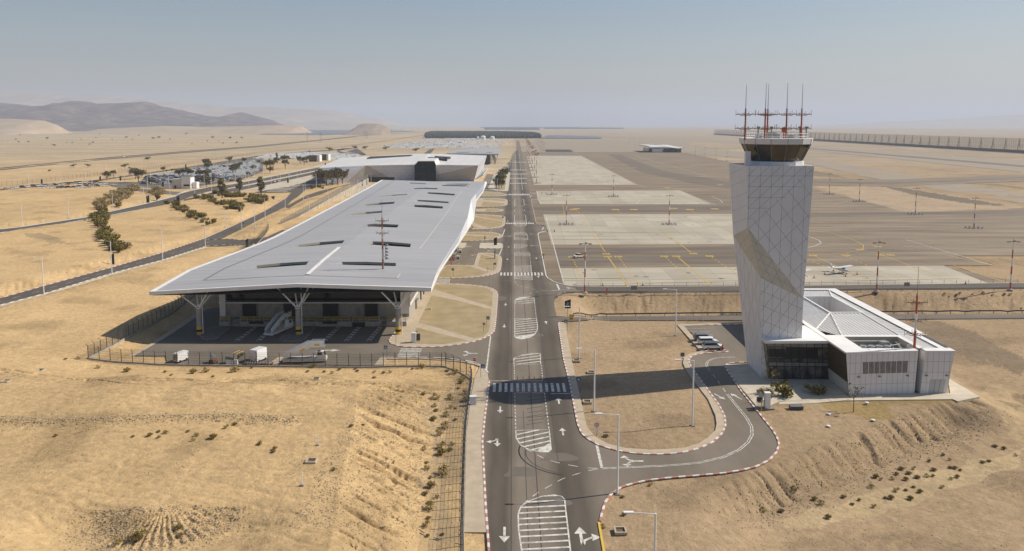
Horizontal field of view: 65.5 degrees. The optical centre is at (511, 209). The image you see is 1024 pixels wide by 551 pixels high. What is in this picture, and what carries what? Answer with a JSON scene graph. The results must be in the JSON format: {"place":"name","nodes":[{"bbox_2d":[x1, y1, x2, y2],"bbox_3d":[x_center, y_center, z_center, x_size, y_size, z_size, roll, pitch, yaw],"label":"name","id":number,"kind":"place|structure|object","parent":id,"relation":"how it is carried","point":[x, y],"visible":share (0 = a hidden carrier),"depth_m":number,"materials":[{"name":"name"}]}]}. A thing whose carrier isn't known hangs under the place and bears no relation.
{"place":"outdoors","nodes":[
{"label":"outdoors","id":0,"kind":"place"},
{"bbox_2d":[0,119,71,134],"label":"hill","id":1,"kind":"structure","parent":0,"point":[13,126],"depth_m":4129.93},
{"bbox_2d":[0,247,205,305],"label":"pavement","id":2,"kind":"structure","parent":0,"point":[101,277],"depth_m":249.50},
{"bbox_2d":[0,101,284,130],"bbox_3d":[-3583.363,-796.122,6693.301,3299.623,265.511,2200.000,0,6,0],"label":"mountains","id":3,"kind":"structure","parent":0,"point":[78,116],"depth_m":6679.58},
{"bbox_2d":[0,189,305,304],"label":"access road","id":4,"kind":"structure","parent":0,"point":[184,248],"depth_m":286.88,"materials":[{"name":"asphalt"}]},
{"bbox_2d":[1,246,205,304],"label":"kerb","id":5,"kind":"structure","parent":4,"relation":"on","point":[98,277],"depth_m":250.69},
{"bbox_2d":[1,197,286,297],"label":"kerb","id":6,"kind":"structure","parent":4,"relation":"on","point":[138,259],"depth_m":284.04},
{"bbox_2d":[0,167,318,231],"bbox_3d":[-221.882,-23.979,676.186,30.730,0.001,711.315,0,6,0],"label":"approach road","id":7,"kind":"structure","parent":0,"point":[182,196],"depth_m":499.44,"materials":[{"name":"asphalt"}]},
{"bbox_2d":[128,315,195,356],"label":"pavement","id":8,"kind":"structure","parent":0,"point":[182,324],"depth_m":184.55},
{"bbox_2d":[0,149,341,189],"bbox_3d":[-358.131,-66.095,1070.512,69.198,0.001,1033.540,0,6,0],"label":"perimeter road","id":9,"kind":"structure","parent":0,"point":[181,168],"depth_m":874.60,"materials":[{"name":"asphalt"}]},
{"bbox_2d":[67,125,312,133],"bbox_3d":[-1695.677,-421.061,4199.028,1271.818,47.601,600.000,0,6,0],"label":"hill","id":10,"kind":"structure","parent":0,"point":[275,129],"depth_m":4152.93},
{"bbox_2d":[0,90,419,128],"bbox_3d":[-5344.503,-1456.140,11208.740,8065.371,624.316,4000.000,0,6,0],"label":"mountains","id":11,"kind":"structure","parent":0,"point":[316,119],"depth_m":11648.31,"materials":[{"name":"stone"}]},
{"bbox_2d":[206,230,283,245],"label":"spur road","id":12,"kind":"structure","parent":0,"point":[220,242],"depth_m":328.54,"materials":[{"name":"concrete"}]},
{"bbox_2d":[184,171,319,200],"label":"approach road","id":13,"kind":"structure","parent":0,"point":[266,183],"depth_m":641.11,"materials":[{"name":"asphalt"}]},
{"bbox_2d":[178,163,327,193],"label":"pavement","id":14,"kind":"structure","parent":0,"point":[262,177],"depth_m":739.56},
{"bbox_2d":[196,175,319,198],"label":"pavement","id":15,"kind":"structure","parent":0,"point":[300,179],"depth_m":651.71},
{"bbox_2d":[286,185,344,207],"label":"ramp road","id":16,"kind":"structure","parent":0,"point":[309,196],"depth_m":541.64,"materials":[{"name":"asphalt"}]},
{"bbox_2d":[343,123,391,134],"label":"hill","id":17,"kind":"structure","parent":0,"point":[368,129],"depth_m":3745.01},
{"bbox_2d":[374,358,479,366],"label":"pavement","id":18,"kind":"structure","parent":0,"point":[379,362],"depth_m":163.22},
{"bbox_2d":[134,140,777,550],"bbox_3d":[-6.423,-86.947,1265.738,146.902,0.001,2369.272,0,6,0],"label":"road","id":19,"kind":"structure","parent":0,"point":[588,488],"depth_m":131.62,"materials":[{"name":"asphalt"}]},
{"bbox_2d":[18,153,753,550],"bbox_3d":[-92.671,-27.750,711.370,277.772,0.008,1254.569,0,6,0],"label":"road markings","id":20,"kind":"object","parent":19,"relation":"on","point":[548,449],"visible":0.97,"depth_m":129.80,"materials":[{"name":"paint"}]},
{"bbox_2d":[390,283,496,346],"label":"sidewalk","id":21,"kind":"structure","parent":19,"relation":"on","point":[403,338],"depth_m":190.82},
{"bbox_2d":[416,328,465,343],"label":"verge","id":22,"kind":"structure","parent":21,"relation":"on","point":[428,337],"depth_m":179.15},
{"bbox_2d":[419,296,490,337],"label":"verge","id":23,"kind":"structure","parent":21,"relation":"on","point":[461,317],"depth_m":199.69,"materials":[{"name":"sand"}]},
{"bbox_2d":[434,284,492,305],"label":"verge","id":24,"kind":"structure","parent":21,"relation":"on","point":[482,295],"depth_m":228.23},
{"bbox_2d":[389,283,497,347],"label":"kerb","id":25,"kind":"structure","parent":19,"relation":"on","point":[461,343],"depth_m":180.84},
{"bbox_2d":[438,253,500,277],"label":"verge","id":26,"kind":"structure","parent":19,"relation":"on","point":[489,272],"depth_m":270.15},
{"bbox_2d":[438,266,486,276],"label":"verge","id":27,"kind":"structure","parent":26,"relation":"on","point":[460,271],"depth_m":259.08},
{"bbox_2d":[478,255,497,270],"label":"verge","id":28,"kind":"structure","parent":26,"relation":"on","point":[485,262],"depth_m":277.87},
{"bbox_2d":[461,232,501,240],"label":"verge","id":29,"kind":"structure","parent":19,"relation":"on","point":[500,235],"depth_m":345.64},
{"bbox_2d":[482,380,489,550],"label":"kerb","id":30,"kind":"structure","parent":19,"relation":"on","point":[486,517],"depth_m":108.90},
{"bbox_2d":[472,214,504,229],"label":"verge","id":31,"kind":"structure","parent":19,"relation":"on","point":[483,227],"depth_m":385.63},
{"bbox_2d":[473,217,501,227],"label":"verge","id":32,"kind":"structure","parent":31,"relation":"on","point":[489,223],"depth_m":391.36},
{"bbox_2d":[418,174,567,550],"bbox_3d":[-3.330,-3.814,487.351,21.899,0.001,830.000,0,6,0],"label":"road seams","id":33,"kind":"object","parent":19,"relation":"on","point":[527,424],"visible":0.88,"depth_m":120.84,"materials":[{"name":"grey"}]},
{"bbox_2d":[489,172,509,190],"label":"verge","id":34,"kind":"structure","parent":19,"relation":"on","point":[492,185],"depth_m":639.77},
{"bbox_2d":[498,289,578,505],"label":"road patches","id":35,"kind":"object","parent":19,"relation":"on","point":[518,471],"visible":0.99,"depth_m":111.07,"materials":[{"name":"asphalt"}]},
{"bbox_2d":[595,413,619,495],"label":"lamp post","id":36,"kind":"object","parent":19,"relation":"on","point":[617,493],"visible":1,"depth_m":103.67,"materials":[{"name":"white"}]},
{"bbox_2d":[558,322,727,454],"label":"kerb","id":37,"kind":"structure","parent":19,"relation":"on","point":[711,442],"depth_m":129.51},
{"bbox_2d":[599,362,779,521],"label":"kerb","id":38,"kind":"structure","parent":19,"relation":"on","point":[662,478],"depth_m":110.47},
{"bbox_2d":[701,341,724,349],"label":"parked car","id":39,"kind":"object","parent":19,"relation":"on","point":[707,345],"visible":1,"depth_m":170.11,"materials":[{"name":"white"}]},
{"bbox_2d":[464,366,488,533],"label":"pavement","id":40,"kind":"structure","parent":0,"point":[475,521],"depth_m":113.53,"materials":[{"name":"concrete"}]},
{"bbox_2d":[0,126,1023,550],"bbox_3d":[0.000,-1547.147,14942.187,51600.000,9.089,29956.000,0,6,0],"label":"ground","id":41,"kind":"structure","parent":0,"point":[642,374],"depth_m":130.69,"materials":[{"name":"sand"}]},
{"bbox_2d":[107,182,179,194],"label":"car park lane","id":42,"kind":"structure","parent":41,"relation":"on","point":[122,184],"depth_m":625.49,"materials":[{"name":"asphalt"}]},
{"bbox_2d":[0,137,350,169],"bbox_3d":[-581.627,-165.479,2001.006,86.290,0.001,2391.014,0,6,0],"label":"highway","id":43,"kind":"structure","parent":41,"relation":"on","point":[157,154],"depth_m":1242.17,"materials":[{"name":"asphalt"}]},
{"bbox_2d":[87,223,268,357],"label":"security fence","id":44,"kind":"object","parent":41,"relation":"on","point":[150,324],"visible":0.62,"depth_m":186.96,"materials":[{"name":"grey metal"}]},
{"bbox_2d":[172,175,198,188],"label":"gatehouse","id":45,"kind":"object","parent":41,"relation":"on","point":[185,182],"visible":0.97,"depth_m":598.58,"materials":[{"name":"white concrete"}]},
{"bbox_2d":[128,157,263,187],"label":"car park ground","id":46,"kind":"structure","parent":41,"relation":"on","point":[166,185],"depth_m":769.50,"materials":[{"name":"asphalt"}]},
{"bbox_2d":[150,160,262,175],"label":"parked cars","id":47,"kind":"object","parent":46,"relation":"on","point":[243,169],"visible":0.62,"depth_m":819.69,"materials":[{"name":"white"}]},
{"bbox_2d":[0,132,415,168],"bbox_3d":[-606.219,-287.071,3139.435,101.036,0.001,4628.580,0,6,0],"label":"highway","id":48,"kind":"structure","parent":41,"relation":"on","point":[170,152],"depth_m":1328.04,"materials":[{"name":"asphalt"}]},
{"bbox_2d":[216,177,227,197],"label":"casuarina tree","id":49,"kind":"object","parent":41,"relation":"on","point":[220,182],"visible":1,"depth_m":512.74,"materials":[{"name":"green plant"}]},
{"bbox_2d":[136,308,394,364],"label":"loading yard","id":50,"kind":"structure","parent":41,"relation":"on","point":[187,337],"depth_m":174.68,"materials":[{"name":"asphalt"}]},
{"bbox_2d":[173,350,188,362],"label":"box trailer","id":51,"kind":"object","parent":50,"relation":"on","point":[179,356],"visible":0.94,"depth_m":161.54,"materials":[{"name":"white"}]},
{"bbox_2d":[249,346,266,361],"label":"box trailer","id":52,"kind":"object","parent":50,"relation":"on","point":[258,350],"visible":0.9,"depth_m":161.70,"materials":[{"name":"white"}]},
{"bbox_2d":[264,310,292,335],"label":"passenger stairs","id":53,"kind":"structure","parent":50,"relation":"on","point":[271,328],"depth_m":185.00,"materials":[{"name":"white"}]},
{"bbox_2d":[280,326,315,340],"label":"bay","id":54,"kind":"object","parent":50,"relation":"on","point":[290,335],"visible":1,"depth_m":182.53,"materials":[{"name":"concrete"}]},
{"bbox_2d":[283,339,327,362],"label":"passenger stairs","id":55,"kind":"structure","parent":50,"relation":"on","point":[316,344],"depth_m":161.10,"materials":[{"name":"white"}]},
{"bbox_2d":[149,180,486,334],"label":"cargo terminal","id":56,"kind":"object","parent":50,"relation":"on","point":[379,253],"visible":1,"depth_m":201.96,"materials":[{"name":"grey"}]},
{"bbox_2d":[242,303,257,316],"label":"dock door","id":57,"kind":"structure","parent":56,"relation":"in","point":[248,309],"depth_m":194.74,"materials":[{"name":"black"}]},
{"bbox_2d":[283,303,295,315],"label":"dock door","id":58,"kind":"structure","parent":56,"relation":"in","point":[287,307],"depth_m":194.74,"materials":[{"name":"black"}]},
{"bbox_2d":[322,303,338,316],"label":"dock door","id":59,"kind":"structure","parent":56,"relation":"in","point":[328,309],"depth_m":194.74,"materials":[{"name":"black"}]},
{"bbox_2d":[364,303,378,316],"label":"dock door","id":60,"kind":"structure","parent":56,"relation":"in","point":[370,309],"depth_m":194.79,"materials":[{"name":"black"}]},
{"bbox_2d":[87,345,445,367],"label":"security fence","id":61,"kind":"object","parent":41,"relation":"on","point":[256,365],"visible":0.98,"depth_m":159.02,"materials":[{"name":"grey metal"}]},
{"bbox_2d":[257,178,325,192],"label":"forecourt","id":62,"kind":"structure","parent":41,"relation":"on","point":[304,186],"depth_m":610.49,"materials":[{"name":"concrete"}]},
{"bbox_2d":[252,152,360,158],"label":"parked cars","id":63,"kind":"object","parent":41,"relation":"on","point":[304,154],"visible":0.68,"depth_m":1209.09,"materials":[{"name":"white"}]},
{"bbox_2d":[310,168,328,184],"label":"acacia tree","id":64,"kind":"object","parent":41,"relation":"on","point":[322,174],"visible":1,"depth_m":617.37,"materials":[{"name":"green plant"}]},
{"bbox_2d":[280,174,368,223],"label":"retaining wall","id":65,"kind":"structure","parent":41,"relation":"on","point":[345,191],"depth_m":491.80,"materials":[{"name":"concrete"}]},
{"bbox_2d":[319,154,487,183],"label":"passenger terminal","id":66,"kind":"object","parent":41,"relation":"on","point":[429,167],"visible":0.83,"depth_m":677.62,"materials":[{"name":"grey"}]},
{"bbox_2d":[282,130,601,138],"bbox_3d":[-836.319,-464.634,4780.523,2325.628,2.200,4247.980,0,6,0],"label":"solar field","id":67,"kind":"structure","parent":41,"relation":"on","point":[323,132],"depth_m":3767.34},
{"bbox_2d":[379,138,506,147],"bbox_3d":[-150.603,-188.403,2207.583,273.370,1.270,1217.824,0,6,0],"label":"parked cars","id":68,"kind":"object","parent":41,"relation":"on","point":[444,143],"visible":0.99,"depth_m":1902.35,"materials":[{"name":"white"}]},
{"bbox_2d":[443,351,471,550],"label":"security fence","id":69,"kind":"object","parent":41,"relation":"on","point":[464,435],"visible":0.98,"depth_m":120.17,"materials":[{"name":"grey metal"}]},
{"bbox_2d":[447,148,501,163],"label":"pier terminal","id":70,"kind":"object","parent":41,"relation":"on","point":[490,153],"visible":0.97,"depth_m":1000.24,"materials":[{"name":"white metal"}]},
{"bbox_2d":[424,131,541,137],"bbox_3d":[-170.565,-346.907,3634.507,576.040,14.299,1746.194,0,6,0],"label":"plantation","id":71,"kind":"object","parent":41,"relation":"on","point":[475,134],"visible":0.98,"depth_m":2849.18,"materials":[{"name":"green plant"}]},
{"bbox_2d":[476,198,506,206],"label":"verge","id":72,"kind":"structure","parent":41,"relation":"on","point":[479,201],"depth_m":498.40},
{"bbox_2d":[0,291,1023,550],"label":"shrubs","id":73,"kind":"object","parent":41,"relation":"on","point":[154,531],"visible":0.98,"depth_m":106.47,"materials":[{"name":"plant"}]},
{"bbox_2d":[480,127,623,129],"bbox_3d":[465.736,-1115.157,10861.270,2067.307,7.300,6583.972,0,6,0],"label":"plantation","id":74,"kind":"object","parent":41,"relation":"on","point":[511,128],"visible":1,"depth_m":9140.70,"materials":[{"name":"green plant"}]},
{"bbox_2d":[579,242,591,293],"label":"floodlight mast","id":75,"kind":"object","parent":41,"relation":"on","point":[584,291],"visible":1,"depth_m":226.94,"materials":[{"name":"white metal"}]},
{"bbox_2d":[522,140,692,151],"bbox_3d":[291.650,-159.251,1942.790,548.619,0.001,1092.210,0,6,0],"label":"old apron","id":76,"kind":"object","parent":41,"relation":"on","point":[604,145],"visible":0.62,"depth_m":1928.11,"materials":[{"name":"concrete"}]},
{"bbox_2d":[641,145,684,151],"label":"remote terminal","id":77,"kind":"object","parent":76,"relation":"on","point":[658,148],"visible":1,"depth_m":1379.54,"materials":[{"name":"white metal"}]},
{"bbox_2d":[613,526,626,534],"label":"drain pit","id":78,"kind":"object","parent":41,"relation":"on","point":[620,530],"visible":1,"depth_m":94.39,"materials":[{"name":"beige concrete"}]},
{"bbox_2d":[623,511,656,550],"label":"lamp post","id":79,"kind":"object","parent":41,"relation":"on","point":[632,512],"visible":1,"depth_m":76.56,"materials":[{"name":"white"}]},
{"bbox_2d":[674,359,694,426],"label":"lamp post","id":80,"kind":"object","parent":41,"relation":"on","point":[692,425],"visible":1,"depth_m":127.42,"materials":[{"name":"white"}]},
{"bbox_2d":[522,152,1023,288],"bbox_3d":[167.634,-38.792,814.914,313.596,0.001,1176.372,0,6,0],"label":"apron","id":81,"kind":"object","parent":41,"relation":"on","point":[992,237],"visible":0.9,"depth_m":373.31,"materials":[{"name":"concrete"}]},
{"bbox_2d":[527,156,635,184],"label":"concrete stand","id":82,"kind":"object","parent":81,"relation":"on","point":[564,167],"visible":1,"depth_m":801.58,"materials":[{"name":"concrete"}]},
{"bbox_2d":[536,190,709,203],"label":"concrete stand","id":83,"kind":"object","parent":81,"relation":"on","point":[676,197],"visible":1,"depth_m":526.81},
{"bbox_2d":[533,205,730,212],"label":"taxiway","id":84,"kind":"structure","parent":81,"relation":"on","point":[683,208],"depth_m":457.77,"materials":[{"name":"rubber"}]},
{"bbox_2d":[543,214,733,244],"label":"concrete stand","id":85,"kind":"object","parent":81,"relation":"on","point":[687,228],"visible":0.83,"depth_m":369.68,"materials":[{"name":"concrete"}]},
{"bbox_2d":[555,246,735,265],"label":"taxiway","id":86,"kind":"structure","parent":81,"relation":"on","point":[634,255],"depth_m":291.23,"materials":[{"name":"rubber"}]},
{"bbox_2d":[608,154,729,188],"bbox_3d":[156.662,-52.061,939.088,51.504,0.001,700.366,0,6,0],"label":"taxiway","id":87,"kind":"structure","parent":81,"relation":"on","point":[639,166],"depth_m":754.35,"materials":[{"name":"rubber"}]},
{"bbox_2d":[506,164,959,284],"bbox_3d":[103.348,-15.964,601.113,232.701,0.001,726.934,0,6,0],"label":"apron stains","id":88,"kind":"object","parent":81,"relation":"on","point":[718,251],"visible":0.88,"depth_m":302.68,"materials":[{"name":"concrete"}]},
{"bbox_2d":[537,155,1000,284],"bbox_3d":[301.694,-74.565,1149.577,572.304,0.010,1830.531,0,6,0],"label":"apron lines","id":89,"kind":"object","parent":81,"relation":"on","point":[709,241],"visible":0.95,"depth_m":328.45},
{"bbox_2d":[560,266,985,284],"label":"concrete stand","id":90,"kind":"object","parent":81,"relation":"on","point":[662,275],"visible":0.75,"depth_m":254.56,"materials":[{"name":"concrete"}]},
{"bbox_2d":[538,231,994,286],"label":"kerb","id":91,"kind":"structure","parent":90,"relation":"on","point":[723,286],"depth_m":238.41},
{"bbox_2d":[563,187,1007,285],"bbox_3d":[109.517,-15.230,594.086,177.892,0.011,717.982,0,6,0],"label":"apron markings","id":92,"kind":"object","parent":81,"relation":"on","point":[728,268],"visible":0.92,"depth_m":291.10,"materials":[{"name":"yellow paint"}]},
{"bbox_2d":[810,210,1023,216],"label":"tyre marks","id":93,"kind":"object","parent":81,"relation":"on","point":[907,214],"visible":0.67,"depth_m":432.04,"materials":[{"name":"rubber"}]},
{"bbox_2d":[557,287,1023,297],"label":"guard rail","id":94,"kind":"object","parent":41,"relation":"on","point":[668,292],"visible":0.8,"depth_m":229.00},
{"bbox_2d":[573,310,1023,316],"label":"guard rail","id":95,"kind":"object","parent":41,"relation":"on","point":[693,313],"visible":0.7,"depth_m":218.59,"materials":[{"name":"grey metal"}]},
{"bbox_2d":[587,135,1023,171],"bbox_3d":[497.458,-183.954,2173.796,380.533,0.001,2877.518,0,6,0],"label":"runway","id":96,"kind":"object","parent":41,"relation":"on","point":[1003,167],"visible":0.64,"depth_m":1166.25,"materials":[{"name":"asphalt"}]},
{"bbox_2d":[809,148,1023,166],"bbox_3d":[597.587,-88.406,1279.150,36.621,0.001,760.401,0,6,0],"label":"tyre marks","id":97,"kind":"object","parent":96,"relation":"on","point":[926,158],"visible":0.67,"depth_m":1131.74,"materials":[{"name":"rubber"}]},
{"bbox_2d":[681,147,1023,203],"bbox_3d":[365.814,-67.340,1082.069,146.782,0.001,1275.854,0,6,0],"label":"taxiway","id":98,"kind":"structure","parent":41,"relation":"on","point":[883,175],"depth_m":769.34,"materials":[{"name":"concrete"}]},
{"bbox_2d":[762,268,954,394],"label":"annex building","id":99,"kind":"structure","parent":41,"relation":"on","point":[880,352],"depth_m":149.47,"materials":[{"name":"grey"}]},
{"bbox_2d":[863,361,907,373],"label":"window","id":100,"kind":"structure","parent":99,"relation":"in","point":[887,366],"depth_m":142.06,"materials":[{"name":"grey metal"}]},
{"bbox_2d":[928,379,945,392],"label":"door","id":101,"kind":"structure","parent":99,"relation":"in","point":[936,385],"depth_m":142.86,"materials":[{"name":"grey"}]},
{"bbox_2d":[714,130,1023,152],"bbox_3d":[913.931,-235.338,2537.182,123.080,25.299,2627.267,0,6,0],"label":"border fence","id":102,"kind":"object","parent":41,"relation":"on","point":[948,146],"visible":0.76,"depth_m":1746.76,"materials":[{"name":"grey"}]},
{"bbox_2d":[813,174,1023,186],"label":"taxiway","id":103,"kind":"structure","parent":41,"relation":"on","point":[927,179],"depth_m":686.74,"materials":[{"name":"asphalt"}]},
{"bbox_2d":[813,177,1023,183],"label":"tyre marks","id":104,"kind":"object","parent":103,"relation":"on","point":[917,181],"visible":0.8,"depth_m":674.59,"materials":[{"name":"rubber"}]},
{"bbox_2d":[1007,238,1019,290],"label":"floodlight mast","id":105,"kind":"object","parent":41,"relation":"on","point":[1010,288],"visible":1,"depth_m":230.92,"materials":[{"name":"metal"}]},
{"bbox_2d":[0,0,1023,125],"label":"sky","id":106,"kind":"structure","parent":0,"point":[404,62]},
{"bbox_2d":[559,322,724,452],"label":"pavement","id":107,"kind":"structure","parent":0,"point":[715,407],"depth_m":135.60,"materials":[{"name":"concrete"}]},
{"bbox_2d":[677,324,704,350],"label":"pavement","id":108,"kind":"structure","parent":0,"point":[685,331],"depth_m":180.30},
{"bbox_2d":[726,363,846,408],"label":"pavement","id":109,"kind":"structure","parent":0,"point":[749,380],"depth_m":146.48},
{"bbox_2d":[756,391,774,410],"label":"utility cabinet","id":110,"kind":"object","parent":109,"relation":"on","point":[765,404],"visible":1,"depth_m":134.68,"materials":[{"name":"metal"}]},
{"bbox_2d":[729,83,813,377],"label":"control tower","id":111,"kind":"structure","parent":109,"relation":"on","point":[771,180],"depth_m":148.94,"materials":[{"name":"grey"}]},
{"bbox_2d":[770,382,793,397],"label":"bush","id":112,"kind":"object","parent":109,"relation":"on","point":[786,391],"visible":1,"depth_m":140.75,"materials":[{"name":"green plant"}]},
{"bbox_2d":[803,383,829,394],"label":"bush","id":113,"kind":"object","parent":109,"relation":"on","point":[819,390],"visible":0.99,"depth_m":142.44,"materials":[{"name":"green plant"}]},
{"bbox_2d":[553,314,1023,320],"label":"service road","id":114,"kind":"structure","parent":0,"point":[901,316],"depth_m":215.68,"materials":[{"name":"asphalt"}]},
{"bbox_2d":[573,283,1023,291],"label":"apron road","id":115,"kind":"structure","parent":0,"point":[621,289],"depth_m":235.80,"materials":[{"name":"asphalt"}]},
{"bbox_2d":[779,379,979,403],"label":"pavement","id":116,"kind":"structure","parent":0,"point":[958,393],"depth_m":140.69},
{"bbox_2d":[769,114,1023,127],"bbox_3d":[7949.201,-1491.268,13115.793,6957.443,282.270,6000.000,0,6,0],"label":"hill","id":117,"kind":"structure","parent":0,"point":[1009,121],"depth_m":13254.84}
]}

